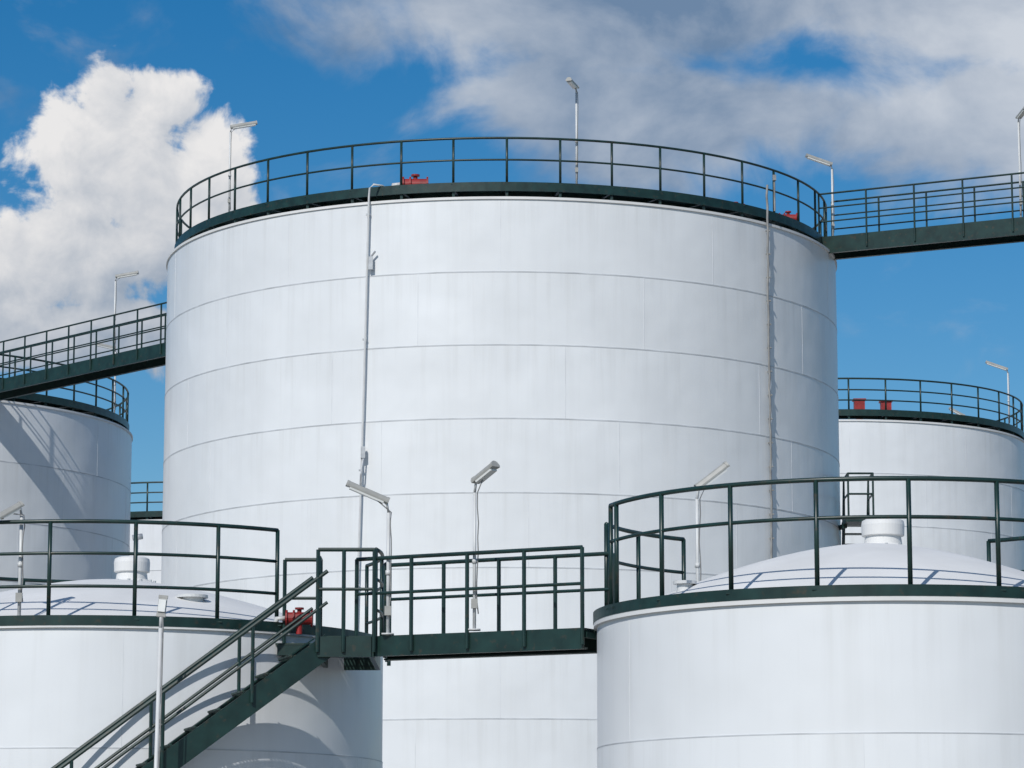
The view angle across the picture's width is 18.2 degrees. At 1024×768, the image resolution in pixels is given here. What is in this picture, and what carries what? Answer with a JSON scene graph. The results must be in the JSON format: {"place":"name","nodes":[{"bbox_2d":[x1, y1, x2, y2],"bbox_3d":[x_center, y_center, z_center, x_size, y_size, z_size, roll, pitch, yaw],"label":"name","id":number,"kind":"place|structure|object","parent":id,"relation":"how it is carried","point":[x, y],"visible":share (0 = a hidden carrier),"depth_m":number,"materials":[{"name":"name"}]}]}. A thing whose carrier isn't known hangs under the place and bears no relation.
{"place":"outdoors","nodes":[
{"label":"outdoors","id":0,"kind":"place"},
{"bbox_2d":[0,0,1023,511],"label":"sky","id":1,"kind":"structure","parent":0,"point":[111,110],"materials":[{"name":"blue"}]},
{"bbox_2d":[948,407,964,414],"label":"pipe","id":2,"kind":"object","parent":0,"point":[956,411],"visible":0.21,"depth_m":114.50,"materials":[{"name":"white metal"}]},
{"label":"ground","id":3,"kind":"structure","parent":0,"visible":0},
{"bbox_2d":[0,354,132,591],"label":"storage tank","id":4,"kind":"object","parent":3,"relation":"on","point":[61,458],"visible":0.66,"depth_m":92.91,"materials":[{"name":"white metal"}]},
{"bbox_2d":[0,302,166,400],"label":"steel walkway bridge","id":5,"kind":"structure","parent":4,"relation":"attached to","point":[107,366],"depth_m":86.98,"materials":[{"name":"green paint"}]},
{"bbox_2d":[112,271,138,353],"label":"lamp pole","id":6,"kind":"object","parent":5,"relation":"on","point":[128,274],"visible":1,"depth_m":86.05,"materials":[{"name":"grey metal"}]},
{"bbox_2d":[97,342,116,412],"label":"lamp pole","id":7,"kind":"object","parent":4,"relation":"on","point":[102,345],"visible":0.62,"depth_m":96.36,"materials":[{"name":"grey metal"}]},
{"bbox_2d":[130,481,162,583],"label":"storage tank","id":8,"kind":"object","parent":3,"relation":"on","point":[150,541],"visible":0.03,"depth_m":109.77,"materials":[{"name":"white metal"}]},
{"bbox_2d":[154,595,167,767],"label":"lamp pole","id":9,"kind":"object","parent":3,"relation":"on","point":[161,608],"visible":1,"depth_m":33.59,"materials":[{"name":"grey metal"}]},
{"bbox_2d":[51,569,329,767],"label":"steel staircase","id":10,"kind":"structure","parent":3,"relation":"on","point":[240,706],"depth_m":34.31,"materials":[{"name":"metal"}]},
{"bbox_2d":[0,519,383,767],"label":"domed storage tank","id":11,"kind":"object","parent":3,"relation":"on","point":[78,663],"visible":0.8,"depth_m":34.92,"materials":[{"name":"white metal"}]},
{"bbox_2d":[0,501,24,614],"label":"lamp pole","id":12,"kind":"object","parent":11,"relation":"on","point":[11,510],"visible":1,"depth_m":34.93,"materials":[{"name":"grey metal"}]},
{"bbox_2d":[273,607,312,634],"bbox_3d":[-2.449,2.633,35.503,0.479,0.303,0.190,0,-10,0],"label":"foam chamber","id":13,"kind":"object","parent":11,"relation":"on","point":[288,617],"visible":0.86,"depth_m":35.46,"materials":[{"name":"red metal"}]},
{"bbox_2d":[275,548,390,669],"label":"steel landing platform","id":14,"kind":"structure","parent":11,"relation":"attached to","point":[356,652],"depth_m":34.62,"materials":[{"name":"green paint"}]},
{"bbox_2d":[161,137,840,767],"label":"storage tank","id":15,"kind":"object","parent":3,"relation":"on","point":[573,359],"visible":0.76,"depth_m":72.77,"materials":[{"name":"white metal"}]},
{"bbox_2d":[228,120,256,211],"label":"lamp pole","id":16,"kind":"object","parent":15,"relation":"on","point":[243,125],"visible":1,"depth_m":76.65,"materials":[{"name":"grey metal"}]},
{"bbox_2d":[391,174,427,185],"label":"foam chamber","id":17,"kind":"object","parent":15,"relation":"attached to","point":[415,180],"visible":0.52,"depth_m":74.43,"materials":[{"name":"red metal"}]},
{"bbox_2d":[566,77,578,183],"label":"lamp pole","id":18,"kind":"object","parent":15,"relation":"on","point":[572,83],"visible":1,"depth_m":73.41,"materials":[{"name":"grey metal"}]},
{"bbox_2d":[779,211,796,219],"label":"foam chamber","id":19,"kind":"object","parent":15,"relation":"attached to","point":[793,216],"visible":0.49,"depth_m":77.55,"materials":[{"name":"red metal"}]},
{"bbox_2d":[818,172,1023,259],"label":"steel walkway bridge","id":20,"kind":"structure","parent":15,"relation":"attached to","point":[934,238],"depth_m":77.75,"materials":[{"name":"green paint"}]},
{"bbox_2d":[805,153,834,235],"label":"lamp pole","id":21,"kind":"object","parent":20,"relation":"on","point":[818,160],"visible":1,"depth_m":79.24,"materials":[{"name":"grey metal"}]},
{"bbox_2d":[1015,107,1023,216],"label":"lamp pole","id":22,"kind":"object","parent":20,"relation":"on","point":[1020,115],"visible":1,"depth_m":76.89,"materials":[{"name":"grey metal"}]},
{"bbox_2d":[593,476,1023,767],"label":"domed storage tank","id":23,"kind":"object","parent":3,"relation":"on","point":[882,646],"visible":1,"depth_m":30.54,"materials":[{"name":"white metal"}]},
{"bbox_2d":[354,545,613,660],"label":"steel walkway bridge","id":24,"kind":"structure","parent":23,"relation":"attached to","point":[582,639],"depth_m":34.13,"materials":[{"name":"green paint"}]},
{"bbox_2d":[346,480,393,634],"bbox_3d":[-1.540,1.877,34.652,0.540,1.686,0.139,1,-10,-4],"label":"lamp pole","id":25,"kind":"object","parent":24,"relation":"on","point":[381,499],"visible":1,"depth_m":34.69,"materials":[{"name":"grey metal"}]},
{"bbox_2d":[468,461,499,630],"bbox_3d":[-0.316,1.725,34.083,0.417,1.799,0.184,-9,-13,43],"label":"lamp pole","id":26,"kind":"object","parent":24,"relation":"on","point":[485,473],"visible":1,"depth_m":34.13,"materials":[{"name":"grey metal"}]},
{"bbox_2d":[694,461,729,581],"bbox_3d":[2.196,1.798,35.415,0.448,1.915,0.150,2,-10,-10],"label":"lamp pole","id":27,"kind":"object","parent":23,"relation":"on","point":[715,474],"visible":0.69,"depth_m":35.45,"materials":[{"name":"grey metal"}]},
{"bbox_2d":[838,472,874,544],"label":"tank access stair","id":28,"kind":"object","parent":3,"relation":"on","point":[845,524],"visible":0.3,"depth_m":77.64,"materials":[{"name":"metal"}]},
{"bbox_2d":[838,377,1023,569],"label":"storage tank","id":29,"kind":"object","parent":3,"relation":"on","point":[903,443],"visible":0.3,"depth_m":104.15,"materials":[{"name":"white metal"}]},
{"bbox_2d":[852,398,865,408],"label":"red vent box","id":30,"kind":"object","parent":29,"relation":"on","point":[858,404],"visible":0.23,"depth_m":105.37,"materials":[{"name":"metal"}]},
{"bbox_2d":[879,401,892,409],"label":"red vent box","id":31,"kind":"object","parent":29,"relation":"on","point":[882,405],"visible":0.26,"depth_m":105.56,"materials":[{"name":"metal"}]},
{"bbox_2d":[985,360,1009,423],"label":"lamp pole","id":32,"kind":"object","parent":29,"relation":"on","point":[999,367],"visible":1,"depth_m":107.75,"materials":[{"name":"grey metal"}]}
]}

